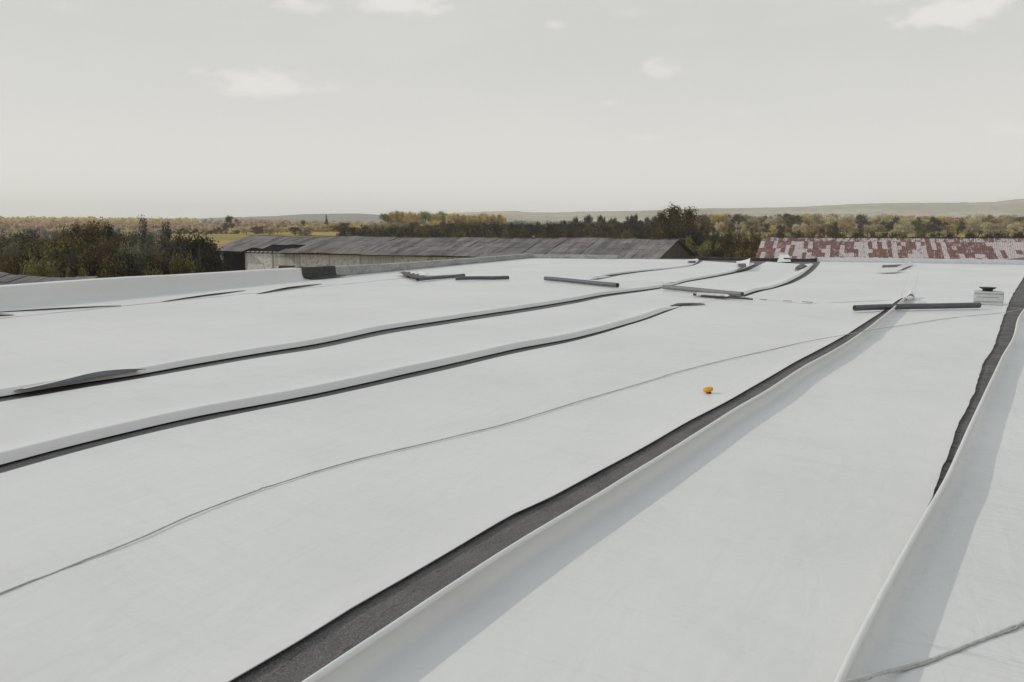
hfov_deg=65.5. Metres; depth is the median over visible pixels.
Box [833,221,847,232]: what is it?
tree
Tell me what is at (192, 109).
sky
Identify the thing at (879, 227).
tree
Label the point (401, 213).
tree
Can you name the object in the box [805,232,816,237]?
shrub
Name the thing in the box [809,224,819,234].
tree
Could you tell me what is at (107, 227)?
tree
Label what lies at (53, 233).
shrub
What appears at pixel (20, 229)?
tree
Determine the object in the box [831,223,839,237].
tree
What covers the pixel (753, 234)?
shrub
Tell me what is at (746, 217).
tree
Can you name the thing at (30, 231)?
tree
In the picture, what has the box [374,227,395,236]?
tree
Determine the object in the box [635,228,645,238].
shrub
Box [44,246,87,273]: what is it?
shrub
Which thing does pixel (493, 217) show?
tree
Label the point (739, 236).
shrub
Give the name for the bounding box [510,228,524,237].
shrub
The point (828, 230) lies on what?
shrub
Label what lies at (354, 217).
hill
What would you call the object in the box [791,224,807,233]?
tree
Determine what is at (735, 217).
tree
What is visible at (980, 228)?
shrub
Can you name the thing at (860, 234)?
shrub
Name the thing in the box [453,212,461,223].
tree
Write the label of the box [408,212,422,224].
tree
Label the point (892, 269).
membrane scrap
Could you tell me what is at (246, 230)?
tree
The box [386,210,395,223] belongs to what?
tree
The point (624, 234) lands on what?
shrub
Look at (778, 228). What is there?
shrub
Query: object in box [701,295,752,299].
batten
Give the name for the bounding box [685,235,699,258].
tree
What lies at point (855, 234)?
shrub
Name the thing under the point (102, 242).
shrub
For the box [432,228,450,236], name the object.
shrub
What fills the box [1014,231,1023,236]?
shrub
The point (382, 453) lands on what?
cord
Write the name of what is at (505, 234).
shrub
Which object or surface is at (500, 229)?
tree
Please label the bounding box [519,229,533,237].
shrub
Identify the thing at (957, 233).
shrub
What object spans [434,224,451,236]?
tree
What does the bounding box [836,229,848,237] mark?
shrub
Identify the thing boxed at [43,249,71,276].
shrub
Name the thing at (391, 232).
shrub
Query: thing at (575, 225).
tree
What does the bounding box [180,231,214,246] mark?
shrub
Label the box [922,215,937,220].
tree
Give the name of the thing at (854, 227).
shrub
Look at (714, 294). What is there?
membrane scrap
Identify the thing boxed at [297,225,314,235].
tree
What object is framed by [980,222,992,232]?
tree
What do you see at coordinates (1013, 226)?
shrub
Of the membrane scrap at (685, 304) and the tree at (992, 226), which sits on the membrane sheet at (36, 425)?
the membrane scrap at (685, 304)
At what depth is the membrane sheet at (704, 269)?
25.72 m
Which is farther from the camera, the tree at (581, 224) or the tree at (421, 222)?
the tree at (421, 222)
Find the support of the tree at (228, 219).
on the ground
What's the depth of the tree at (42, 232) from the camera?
217.96 m
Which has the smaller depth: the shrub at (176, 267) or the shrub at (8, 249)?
the shrub at (176, 267)
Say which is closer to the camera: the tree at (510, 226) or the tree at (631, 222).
the tree at (510, 226)
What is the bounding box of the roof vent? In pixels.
[973,287,1003,305]
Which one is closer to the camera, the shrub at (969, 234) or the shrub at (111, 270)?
the shrub at (111, 270)
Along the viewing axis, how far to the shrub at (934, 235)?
217.88 m
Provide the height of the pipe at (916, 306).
0.118 m
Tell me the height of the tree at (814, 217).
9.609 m
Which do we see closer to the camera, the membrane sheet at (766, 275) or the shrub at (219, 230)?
the membrane sheet at (766, 275)
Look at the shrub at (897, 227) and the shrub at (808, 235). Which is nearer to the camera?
the shrub at (808, 235)
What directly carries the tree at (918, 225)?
on the ground
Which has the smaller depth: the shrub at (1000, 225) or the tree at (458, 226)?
the tree at (458, 226)
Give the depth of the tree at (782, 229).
307.29 m
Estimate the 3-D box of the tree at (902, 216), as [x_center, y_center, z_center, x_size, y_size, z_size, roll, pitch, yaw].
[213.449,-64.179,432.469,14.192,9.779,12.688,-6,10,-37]
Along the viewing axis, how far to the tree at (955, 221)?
386.56 m
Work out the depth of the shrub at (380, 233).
187.72 m
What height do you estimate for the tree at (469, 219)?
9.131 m
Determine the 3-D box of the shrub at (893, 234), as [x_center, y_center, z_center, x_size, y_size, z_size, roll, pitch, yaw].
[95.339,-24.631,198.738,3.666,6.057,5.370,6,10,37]
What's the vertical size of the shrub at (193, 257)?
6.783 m
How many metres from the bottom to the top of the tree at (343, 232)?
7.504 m
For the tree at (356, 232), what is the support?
on the ground
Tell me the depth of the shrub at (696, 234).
137.39 m
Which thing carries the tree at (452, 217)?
on the ground
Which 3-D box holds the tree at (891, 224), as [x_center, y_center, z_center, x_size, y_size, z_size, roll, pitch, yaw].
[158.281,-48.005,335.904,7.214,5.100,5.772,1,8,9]
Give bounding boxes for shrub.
[0,226,12,232]
[0,233,42,264]
[0,246,51,281]
[9,233,50,248]
[13,228,43,243]
[14,228,26,236]
[15,246,46,272]
[16,235,48,262]
[20,248,62,277]
[35,237,56,252]
[38,232,85,268]
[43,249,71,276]
[44,231,56,240]
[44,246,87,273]
[48,247,101,277]
[55,246,85,276]
[63,259,88,277]
[77,244,117,277]
[83,231,133,256]
[95,249,133,277]
[97,245,143,275]
[116,236,146,274]
[120,228,131,237]
[129,235,163,269]
[132,252,171,275]
[142,247,181,275]
[142,262,162,275]
[156,245,206,270]
[161,237,202,263]
[168,248,196,274]
[170,256,203,273]
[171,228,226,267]
[178,249,213,272]
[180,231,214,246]
[193,242,224,272]
[200,238,229,271]
[212,228,222,233]
[254,226,264,233]
[298,223,316,234]
[311,226,322,231]
[332,222,348,232]
[358,227,376,236]
[377,227,389,236]
[383,224,399,236]
[395,229,404,237]
[402,227,419,237]
[415,226,432,236]
[428,222,443,236]
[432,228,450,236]
[452,229,465,237]
[455,219,471,236]
[462,222,481,236]
[465,229,480,236]
[478,222,499,236]
[486,227,497,236]
[502,227,510,237]
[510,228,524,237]
[512,221,525,230]
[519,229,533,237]
[536,227,547,237]
[548,228,560,237]
[557,220,573,237]
[563,228,574,237]
[571,226,584,237]
[580,220,597,236]
[585,228,595,236]
[587,222,604,235]
[595,227,606,237]
[605,221,626,237]
[606,228,618,237]
[620,227,632,238]
[635,219,651,238]
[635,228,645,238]
[675,225,705,255]
[703,243,727,257]
[705,229,743,253]
[709,222,716,233]
[712,233,757,256]
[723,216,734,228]
[724,223,735,234]
[727,245,757,257]
[729,230,738,248]
[732,220,746,234]
[737,230,749,248]
[739,232,765,257]
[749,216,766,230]
[749,231,761,240]
[755,231,776,253]
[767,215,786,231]
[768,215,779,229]
[771,223,789,234]
[773,230,785,237]
[785,223,794,233]
[787,231,802,237]
[800,217,818,231]
[804,223,820,234]
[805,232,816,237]
[817,231,835,237]
[823,224,834,234]
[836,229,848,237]
[845,224,858,233]
[846,229,864,237]
[849,231,868,237]
[852,222,864,232]
[863,225,874,232]
[867,231,880,237]
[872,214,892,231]
[877,231,888,237]
[889,223,903,233]
[889,230,898,237]
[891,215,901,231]
[896,231,907,236]
[909,230,926,236]
[929,230,943,236]
[945,230,960,236]
[955,220,966,232]
[964,230,985,236]
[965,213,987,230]
[965,221,979,231]
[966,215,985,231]
[977,223,988,231]
[983,231,993,236]
[992,222,1005,232]
[992,229,1013,236]
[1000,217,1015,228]
[1006,221,1023,233]
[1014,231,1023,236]
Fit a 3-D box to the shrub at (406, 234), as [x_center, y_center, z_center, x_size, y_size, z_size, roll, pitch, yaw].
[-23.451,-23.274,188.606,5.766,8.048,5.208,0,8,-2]
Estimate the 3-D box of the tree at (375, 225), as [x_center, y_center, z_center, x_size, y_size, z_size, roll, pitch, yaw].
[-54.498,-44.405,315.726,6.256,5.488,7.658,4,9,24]
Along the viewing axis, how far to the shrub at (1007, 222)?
366.47 m
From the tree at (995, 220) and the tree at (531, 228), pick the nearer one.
the tree at (531, 228)
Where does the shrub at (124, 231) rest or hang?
on the ground
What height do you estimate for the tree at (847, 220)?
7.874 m
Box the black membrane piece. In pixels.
[291,266,344,278]
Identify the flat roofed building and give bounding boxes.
[0,253,1023,681]
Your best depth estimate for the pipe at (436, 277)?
22.85 m
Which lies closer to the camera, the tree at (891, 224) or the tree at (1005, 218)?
the tree at (891, 224)
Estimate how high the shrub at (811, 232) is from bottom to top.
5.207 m
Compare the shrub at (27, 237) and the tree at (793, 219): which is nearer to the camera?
the shrub at (27, 237)
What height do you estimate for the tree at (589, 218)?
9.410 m
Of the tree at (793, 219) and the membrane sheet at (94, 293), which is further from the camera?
the tree at (793, 219)
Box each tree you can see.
[0,230,29,247]
[0,237,14,248]
[4,230,13,237]
[11,227,33,231]
[24,229,38,239]
[38,229,47,239]
[48,227,65,231]
[51,216,110,249]
[97,230,144,249]
[102,220,118,242]
[125,214,165,251]
[149,229,161,240]
[155,218,183,249]
[159,230,174,241]
[223,215,238,228]
[240,228,251,233]
[263,227,276,234]
[273,227,284,233]
[285,226,297,232]
[288,227,302,234]
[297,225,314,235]
[320,224,328,231]
[325,224,335,230]
[337,226,355,235]
[354,227,376,236]
[367,223,381,228]
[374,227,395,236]
[378,213,391,224]
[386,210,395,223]
[389,210,400,222]
[395,221,406,227]
[397,210,413,221]
[403,212,416,227]
[404,226,417,236]
[406,222,418,227]
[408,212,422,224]
[415,220,425,226]
[419,210,432,222]
[431,213,440,221]
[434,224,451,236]
[435,211,446,227]
[441,223,454,236]
[444,212,456,223]
[450,222,471,236]
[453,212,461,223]
[459,213,466,222]
[464,216,477,223]
[468,220,486,236]
[473,213,485,222]
[480,214,490,225]
[485,215,497,223]
[491,213,502,224]
[491,224,505,236]
[502,220,519,237]
[520,223,539,237]
[527,224,546,237]
[538,225,554,236]
[546,221,563,237]
[561,220,584,235]
[572,221,587,235]
[583,214,593,223]
[592,219,610,236]
[594,213,606,223]
[612,221,631,237]
[623,220,638,237]
[625,214,635,221]
[629,223,643,237]
[644,214,665,239]
[653,201,699,240]
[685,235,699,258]
[689,219,712,242]
[692,240,720,258]
[693,215,711,228]
[709,213,728,226]
[714,222,723,231]
[717,224,728,233]
[730,214,743,231]
[734,213,756,229]
[743,219,759,228]
[746,222,761,233]
[749,223,764,234]
[759,223,769,233]
[763,225,776,231]
[775,213,789,217]
[776,224,786,232]
[784,215,802,228]
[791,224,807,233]
[801,213,821,226]
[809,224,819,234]
[810,213,826,224]
[815,228,824,237]
[821,217,842,229]
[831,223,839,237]
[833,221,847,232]
[840,217,857,226]
[840,222,853,233]
[855,213,871,227]
[869,213,892,225]
[869,224,887,232]
[880,221,895,232]
[899,214,917,224]
[899,216,918,227]
[910,216,928,232]
[916,219,932,228]
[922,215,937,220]
[924,223,936,231]
[925,216,941,229]
[937,215,954,227]
[937,222,949,232]
[940,224,955,231]
[943,217,959,225]
[945,216,968,229]
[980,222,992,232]
[981,218,1003,230]
[984,223,998,230]
[999,214,1018,223]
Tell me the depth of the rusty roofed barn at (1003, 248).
90.62 m
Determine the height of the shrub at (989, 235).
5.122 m
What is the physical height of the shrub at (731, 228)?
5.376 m
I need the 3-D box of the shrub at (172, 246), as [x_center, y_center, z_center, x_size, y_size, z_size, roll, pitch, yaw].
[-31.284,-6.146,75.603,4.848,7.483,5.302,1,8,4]
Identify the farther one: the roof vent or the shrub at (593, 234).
the shrub at (593, 234)
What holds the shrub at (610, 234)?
on the ground
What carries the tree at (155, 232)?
on the ground
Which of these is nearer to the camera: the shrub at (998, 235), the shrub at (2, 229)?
the shrub at (998, 235)
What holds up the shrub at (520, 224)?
on the ground
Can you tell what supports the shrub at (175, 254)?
on the ground
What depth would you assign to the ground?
314.48 m
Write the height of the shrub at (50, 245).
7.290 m
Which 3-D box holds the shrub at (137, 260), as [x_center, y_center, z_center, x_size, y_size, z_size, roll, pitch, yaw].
[-28.763,-3.996,59.808,3.082,7.708,4.489,-5,10,-32]
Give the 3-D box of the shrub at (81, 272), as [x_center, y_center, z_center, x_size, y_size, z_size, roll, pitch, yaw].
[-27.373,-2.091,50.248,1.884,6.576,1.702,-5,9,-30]
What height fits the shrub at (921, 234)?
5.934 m
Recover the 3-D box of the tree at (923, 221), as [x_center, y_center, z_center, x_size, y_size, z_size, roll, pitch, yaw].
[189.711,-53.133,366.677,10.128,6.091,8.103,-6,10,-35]
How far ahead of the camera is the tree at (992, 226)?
313.68 m
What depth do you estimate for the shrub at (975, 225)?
333.59 m
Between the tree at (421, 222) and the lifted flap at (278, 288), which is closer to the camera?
the lifted flap at (278, 288)
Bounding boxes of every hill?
[197,213,397,222]
[411,199,1023,223]
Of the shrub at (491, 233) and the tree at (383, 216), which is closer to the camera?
the shrub at (491, 233)
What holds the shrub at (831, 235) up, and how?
on the ground
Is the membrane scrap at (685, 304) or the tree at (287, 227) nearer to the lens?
the membrane scrap at (685, 304)
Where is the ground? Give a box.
[1,226,1023,248]
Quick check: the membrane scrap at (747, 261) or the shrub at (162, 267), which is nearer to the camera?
the membrane scrap at (747, 261)
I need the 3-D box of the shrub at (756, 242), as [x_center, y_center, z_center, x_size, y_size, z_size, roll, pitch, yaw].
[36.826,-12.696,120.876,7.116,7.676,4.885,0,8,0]
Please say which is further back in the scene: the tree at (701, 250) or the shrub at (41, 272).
the tree at (701, 250)
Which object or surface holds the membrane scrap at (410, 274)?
on the membrane sheet at (360, 278)
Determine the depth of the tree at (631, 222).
268.32 m
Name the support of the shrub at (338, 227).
on the ground
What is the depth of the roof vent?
15.47 m
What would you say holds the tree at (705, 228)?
on the ground
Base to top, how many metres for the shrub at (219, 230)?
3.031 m
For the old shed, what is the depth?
49.92 m
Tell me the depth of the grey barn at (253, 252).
112.14 m
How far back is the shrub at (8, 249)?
68.32 m
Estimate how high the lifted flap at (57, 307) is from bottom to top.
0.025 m
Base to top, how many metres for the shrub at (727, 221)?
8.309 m
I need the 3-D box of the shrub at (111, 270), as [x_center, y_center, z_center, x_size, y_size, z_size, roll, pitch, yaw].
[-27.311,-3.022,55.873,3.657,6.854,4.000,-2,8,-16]
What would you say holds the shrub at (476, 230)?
on the ground
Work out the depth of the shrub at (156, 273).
54.25 m
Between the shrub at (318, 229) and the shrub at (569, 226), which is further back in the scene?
the shrub at (318, 229)
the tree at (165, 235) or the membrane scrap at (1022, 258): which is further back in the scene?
the tree at (165, 235)
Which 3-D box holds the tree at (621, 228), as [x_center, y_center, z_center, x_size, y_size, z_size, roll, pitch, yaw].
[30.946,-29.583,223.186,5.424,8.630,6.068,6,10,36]
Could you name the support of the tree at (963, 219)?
on the ground
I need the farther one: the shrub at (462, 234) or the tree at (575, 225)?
the tree at (575, 225)
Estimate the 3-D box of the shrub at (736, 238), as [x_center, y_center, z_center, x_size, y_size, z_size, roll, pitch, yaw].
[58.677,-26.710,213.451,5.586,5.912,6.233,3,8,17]
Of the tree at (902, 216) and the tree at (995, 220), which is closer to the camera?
the tree at (995, 220)
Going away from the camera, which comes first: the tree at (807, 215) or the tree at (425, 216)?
the tree at (807, 215)
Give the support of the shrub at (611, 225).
on the ground
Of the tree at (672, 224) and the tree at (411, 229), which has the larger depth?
the tree at (411, 229)
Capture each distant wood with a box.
[0,216,198,223]
[0,219,223,230]
[200,218,644,224]
[223,218,402,228]
[446,219,1007,229]
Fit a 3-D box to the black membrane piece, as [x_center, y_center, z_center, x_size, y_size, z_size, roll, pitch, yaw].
[-5.697,-2.041,23.486,0.818,0.345,1.700,3,9,23]
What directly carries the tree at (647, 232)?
on the ground
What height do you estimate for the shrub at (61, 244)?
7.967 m
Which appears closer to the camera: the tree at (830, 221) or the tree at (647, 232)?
the tree at (647, 232)
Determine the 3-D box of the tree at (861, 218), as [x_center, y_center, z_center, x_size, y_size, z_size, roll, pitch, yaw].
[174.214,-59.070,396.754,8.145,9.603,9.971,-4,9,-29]
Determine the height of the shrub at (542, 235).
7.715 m
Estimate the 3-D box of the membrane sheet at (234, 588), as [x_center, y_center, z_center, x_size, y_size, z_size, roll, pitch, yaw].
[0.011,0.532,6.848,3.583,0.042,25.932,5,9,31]
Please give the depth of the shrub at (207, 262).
70.10 m
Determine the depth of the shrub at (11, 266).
57.47 m
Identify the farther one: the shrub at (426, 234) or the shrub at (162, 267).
the shrub at (426, 234)
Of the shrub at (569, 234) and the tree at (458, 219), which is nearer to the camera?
the shrub at (569, 234)
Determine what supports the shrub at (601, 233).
on the ground
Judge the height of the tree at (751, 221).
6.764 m
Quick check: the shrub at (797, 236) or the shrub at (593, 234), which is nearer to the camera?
the shrub at (593, 234)
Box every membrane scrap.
[400,272,418,277]
[411,271,427,274]
[670,303,703,305]
[697,292,729,295]
[736,258,749,267]
[777,254,790,261]
[795,264,806,269]
[877,267,902,271]
[882,264,901,267]
[898,262,913,270]
[905,290,915,297]
[1005,257,1023,259]
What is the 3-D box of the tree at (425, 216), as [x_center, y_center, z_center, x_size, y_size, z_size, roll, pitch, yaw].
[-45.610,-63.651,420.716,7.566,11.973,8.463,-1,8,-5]
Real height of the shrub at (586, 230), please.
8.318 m
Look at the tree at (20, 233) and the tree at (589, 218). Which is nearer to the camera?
the tree at (20, 233)
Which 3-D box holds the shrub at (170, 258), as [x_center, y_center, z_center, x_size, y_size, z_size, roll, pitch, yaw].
[-27.388,-3.855,61.128,4.976,7.039,4.496,5,9,30]
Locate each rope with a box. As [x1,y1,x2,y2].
[841,620,1023,681]
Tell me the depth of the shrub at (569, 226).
228.62 m
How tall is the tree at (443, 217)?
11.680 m
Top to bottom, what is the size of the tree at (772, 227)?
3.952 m
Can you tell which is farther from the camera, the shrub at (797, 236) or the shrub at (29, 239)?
the shrub at (797, 236)
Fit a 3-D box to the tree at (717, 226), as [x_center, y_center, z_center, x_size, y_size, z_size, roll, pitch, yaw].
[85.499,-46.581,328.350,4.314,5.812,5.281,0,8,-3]
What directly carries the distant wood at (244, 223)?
on the ground
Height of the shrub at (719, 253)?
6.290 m
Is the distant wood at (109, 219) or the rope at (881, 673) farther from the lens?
the distant wood at (109, 219)
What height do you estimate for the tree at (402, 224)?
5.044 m
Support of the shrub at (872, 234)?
on the ground
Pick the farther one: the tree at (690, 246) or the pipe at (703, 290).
the tree at (690, 246)
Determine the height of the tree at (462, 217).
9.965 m
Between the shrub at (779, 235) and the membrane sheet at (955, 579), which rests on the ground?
the shrub at (779, 235)
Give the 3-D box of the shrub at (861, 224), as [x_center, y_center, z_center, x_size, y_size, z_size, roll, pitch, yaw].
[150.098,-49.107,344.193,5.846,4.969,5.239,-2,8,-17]
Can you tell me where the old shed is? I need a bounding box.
[0,272,98,284]
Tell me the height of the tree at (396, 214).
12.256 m
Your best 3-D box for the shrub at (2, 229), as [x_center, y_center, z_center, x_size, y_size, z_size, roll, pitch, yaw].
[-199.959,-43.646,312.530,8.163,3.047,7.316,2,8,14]
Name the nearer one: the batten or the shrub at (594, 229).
the batten
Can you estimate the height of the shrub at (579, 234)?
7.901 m
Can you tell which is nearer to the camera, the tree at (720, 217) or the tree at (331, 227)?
the tree at (331, 227)
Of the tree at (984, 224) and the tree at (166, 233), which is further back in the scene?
the tree at (984, 224)
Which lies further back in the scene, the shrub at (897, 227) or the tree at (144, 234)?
the shrub at (897, 227)
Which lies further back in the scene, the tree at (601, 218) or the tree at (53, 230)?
the tree at (601, 218)
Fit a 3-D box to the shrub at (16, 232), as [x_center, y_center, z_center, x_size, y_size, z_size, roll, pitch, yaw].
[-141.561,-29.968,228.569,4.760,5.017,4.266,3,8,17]
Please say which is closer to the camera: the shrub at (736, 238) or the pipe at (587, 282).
the pipe at (587, 282)
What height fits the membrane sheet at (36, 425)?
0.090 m
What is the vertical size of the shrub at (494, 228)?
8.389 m
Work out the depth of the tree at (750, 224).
319.86 m
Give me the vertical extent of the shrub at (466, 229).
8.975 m
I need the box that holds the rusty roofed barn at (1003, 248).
[755,236,1023,259]
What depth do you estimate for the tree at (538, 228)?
244.10 m
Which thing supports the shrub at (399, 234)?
on the ground
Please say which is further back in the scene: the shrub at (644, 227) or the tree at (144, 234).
the shrub at (644, 227)
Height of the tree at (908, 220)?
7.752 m
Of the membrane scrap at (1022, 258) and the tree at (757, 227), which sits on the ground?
the tree at (757, 227)
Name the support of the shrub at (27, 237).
on the ground
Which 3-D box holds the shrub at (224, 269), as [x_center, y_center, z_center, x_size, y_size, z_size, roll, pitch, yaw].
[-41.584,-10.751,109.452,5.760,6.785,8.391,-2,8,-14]
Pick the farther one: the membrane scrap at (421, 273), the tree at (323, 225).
the tree at (323, 225)
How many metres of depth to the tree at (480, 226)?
258.31 m
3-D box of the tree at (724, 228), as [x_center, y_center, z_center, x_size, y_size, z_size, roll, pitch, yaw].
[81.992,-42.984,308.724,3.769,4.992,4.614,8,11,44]
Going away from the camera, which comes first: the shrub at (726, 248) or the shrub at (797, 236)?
the shrub at (726, 248)
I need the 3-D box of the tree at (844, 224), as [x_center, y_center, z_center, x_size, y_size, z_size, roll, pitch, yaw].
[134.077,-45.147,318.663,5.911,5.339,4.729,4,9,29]
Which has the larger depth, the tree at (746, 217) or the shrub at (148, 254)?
the tree at (746, 217)
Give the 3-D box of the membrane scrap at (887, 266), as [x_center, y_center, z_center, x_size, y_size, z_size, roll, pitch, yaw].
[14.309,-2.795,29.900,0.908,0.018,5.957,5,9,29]
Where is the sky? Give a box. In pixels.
[0,0,1023,219]
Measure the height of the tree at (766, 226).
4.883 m
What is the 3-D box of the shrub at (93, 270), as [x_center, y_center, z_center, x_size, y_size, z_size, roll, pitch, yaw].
[-29.374,-3.469,57.347,3.290,7.344,3.008,4,9,27]
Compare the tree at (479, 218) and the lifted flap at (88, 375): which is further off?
the tree at (479, 218)
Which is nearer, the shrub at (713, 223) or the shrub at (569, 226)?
the shrub at (569, 226)
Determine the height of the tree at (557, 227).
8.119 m
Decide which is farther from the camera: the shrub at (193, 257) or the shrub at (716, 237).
the shrub at (716, 237)
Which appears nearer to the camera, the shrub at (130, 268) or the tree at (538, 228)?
the shrub at (130, 268)
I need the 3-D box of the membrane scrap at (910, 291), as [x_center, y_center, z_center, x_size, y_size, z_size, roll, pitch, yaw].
[8.448,-0.987,16.841,0.207,0.107,1.050,5,9,29]
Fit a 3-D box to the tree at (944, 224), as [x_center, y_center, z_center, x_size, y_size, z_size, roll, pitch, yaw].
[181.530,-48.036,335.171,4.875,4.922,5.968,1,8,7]
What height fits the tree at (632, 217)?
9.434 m
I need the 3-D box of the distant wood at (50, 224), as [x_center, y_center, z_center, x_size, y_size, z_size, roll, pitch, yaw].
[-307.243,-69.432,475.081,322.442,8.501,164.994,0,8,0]
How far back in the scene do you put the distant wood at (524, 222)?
611.92 m
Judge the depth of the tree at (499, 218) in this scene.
422.31 m
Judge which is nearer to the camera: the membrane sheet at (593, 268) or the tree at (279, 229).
the membrane sheet at (593, 268)
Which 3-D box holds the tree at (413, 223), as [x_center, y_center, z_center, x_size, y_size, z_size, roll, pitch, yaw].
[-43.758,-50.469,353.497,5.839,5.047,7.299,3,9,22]
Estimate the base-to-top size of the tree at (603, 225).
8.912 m
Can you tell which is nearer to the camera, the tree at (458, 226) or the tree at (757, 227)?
the tree at (458, 226)
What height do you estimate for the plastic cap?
0.072 m
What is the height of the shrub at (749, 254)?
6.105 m
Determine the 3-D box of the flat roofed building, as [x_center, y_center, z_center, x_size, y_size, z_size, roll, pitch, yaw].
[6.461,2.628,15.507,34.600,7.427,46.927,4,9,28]
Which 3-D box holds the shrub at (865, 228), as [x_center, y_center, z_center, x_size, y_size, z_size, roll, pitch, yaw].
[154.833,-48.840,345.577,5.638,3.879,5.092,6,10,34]
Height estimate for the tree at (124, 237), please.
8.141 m
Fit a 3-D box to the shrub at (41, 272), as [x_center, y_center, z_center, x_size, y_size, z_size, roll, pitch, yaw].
[-30.671,-2.587,52.318,3.230,6.991,2.953,-2,8,-16]
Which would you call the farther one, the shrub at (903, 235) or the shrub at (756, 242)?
the shrub at (903, 235)
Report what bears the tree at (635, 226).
on the ground
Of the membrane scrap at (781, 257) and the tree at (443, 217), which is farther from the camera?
the tree at (443, 217)
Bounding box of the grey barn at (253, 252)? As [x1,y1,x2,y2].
[216,235,696,270]
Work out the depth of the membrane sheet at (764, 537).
3.76 m
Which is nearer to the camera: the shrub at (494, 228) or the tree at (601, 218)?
the shrub at (494, 228)
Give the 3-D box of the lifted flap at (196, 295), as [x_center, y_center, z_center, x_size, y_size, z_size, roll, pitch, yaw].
[-6.812,-1.017,17.474,0.391,0.035,2.900,2,8,14]
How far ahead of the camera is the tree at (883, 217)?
384.88 m
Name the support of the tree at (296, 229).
on the ground
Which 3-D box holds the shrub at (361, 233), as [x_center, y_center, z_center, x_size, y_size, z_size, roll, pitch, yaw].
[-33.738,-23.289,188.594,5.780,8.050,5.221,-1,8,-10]
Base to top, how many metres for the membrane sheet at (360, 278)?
0.027 m
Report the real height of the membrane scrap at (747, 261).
0.153 m
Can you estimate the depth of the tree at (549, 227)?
227.62 m
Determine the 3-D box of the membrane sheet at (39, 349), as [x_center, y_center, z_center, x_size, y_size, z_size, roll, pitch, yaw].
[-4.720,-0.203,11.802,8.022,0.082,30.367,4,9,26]
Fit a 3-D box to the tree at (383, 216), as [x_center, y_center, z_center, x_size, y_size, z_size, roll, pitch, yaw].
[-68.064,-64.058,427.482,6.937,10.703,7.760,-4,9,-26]
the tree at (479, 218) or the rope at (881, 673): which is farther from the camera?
the tree at (479, 218)
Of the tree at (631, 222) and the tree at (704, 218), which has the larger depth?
the tree at (704, 218)
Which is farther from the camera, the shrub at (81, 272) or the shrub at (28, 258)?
the shrub at (28, 258)
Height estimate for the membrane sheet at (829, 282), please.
0.021 m
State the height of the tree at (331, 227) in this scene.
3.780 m
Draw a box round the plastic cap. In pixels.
[703,387,712,393]
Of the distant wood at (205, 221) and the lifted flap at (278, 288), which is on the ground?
the distant wood at (205, 221)
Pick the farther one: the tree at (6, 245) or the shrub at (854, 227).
the shrub at (854, 227)
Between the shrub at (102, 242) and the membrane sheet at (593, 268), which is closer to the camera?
the membrane sheet at (593, 268)
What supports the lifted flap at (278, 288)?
on the membrane sheet at (94, 293)
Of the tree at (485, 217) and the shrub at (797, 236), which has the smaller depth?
the shrub at (797, 236)
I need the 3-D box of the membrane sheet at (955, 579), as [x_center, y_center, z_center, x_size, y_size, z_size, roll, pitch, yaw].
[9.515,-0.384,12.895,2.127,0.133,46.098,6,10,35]
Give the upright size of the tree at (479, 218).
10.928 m
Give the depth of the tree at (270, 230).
313.72 m
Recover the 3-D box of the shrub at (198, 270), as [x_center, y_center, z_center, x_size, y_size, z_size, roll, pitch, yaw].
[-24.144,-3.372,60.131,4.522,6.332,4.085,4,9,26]
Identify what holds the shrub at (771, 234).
on the ground
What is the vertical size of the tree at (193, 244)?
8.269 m
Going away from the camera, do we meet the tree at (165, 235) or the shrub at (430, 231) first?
the tree at (165, 235)
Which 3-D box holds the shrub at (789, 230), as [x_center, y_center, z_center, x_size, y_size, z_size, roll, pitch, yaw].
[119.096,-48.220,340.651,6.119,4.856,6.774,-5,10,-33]
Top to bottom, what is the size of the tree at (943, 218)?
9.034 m
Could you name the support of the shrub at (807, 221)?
on the ground
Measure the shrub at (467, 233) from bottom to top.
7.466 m
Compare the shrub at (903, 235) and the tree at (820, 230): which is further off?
the tree at (820, 230)
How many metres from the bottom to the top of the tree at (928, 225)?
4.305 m
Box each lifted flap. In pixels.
[0,305,117,311]
[18,369,143,389]
[162,290,243,300]
[256,283,322,292]
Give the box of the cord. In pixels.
[0,309,1019,593]
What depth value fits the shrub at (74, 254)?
56.56 m
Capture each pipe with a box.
[416,274,464,280]
[455,276,508,279]
[544,276,618,287]
[662,285,743,296]
[853,302,980,310]
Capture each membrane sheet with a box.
[0,268,357,317]
[0,273,677,396]
[0,289,728,464]
[0,296,899,681]
[302,263,1023,681]
[313,258,588,282]
[463,259,698,276]
[595,261,753,283]
[674,262,812,294]
[745,262,919,303]
[834,309,1023,681]
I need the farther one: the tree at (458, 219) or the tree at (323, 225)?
the tree at (458, 219)
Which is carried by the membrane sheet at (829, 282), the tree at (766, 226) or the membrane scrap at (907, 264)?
the membrane scrap at (907, 264)

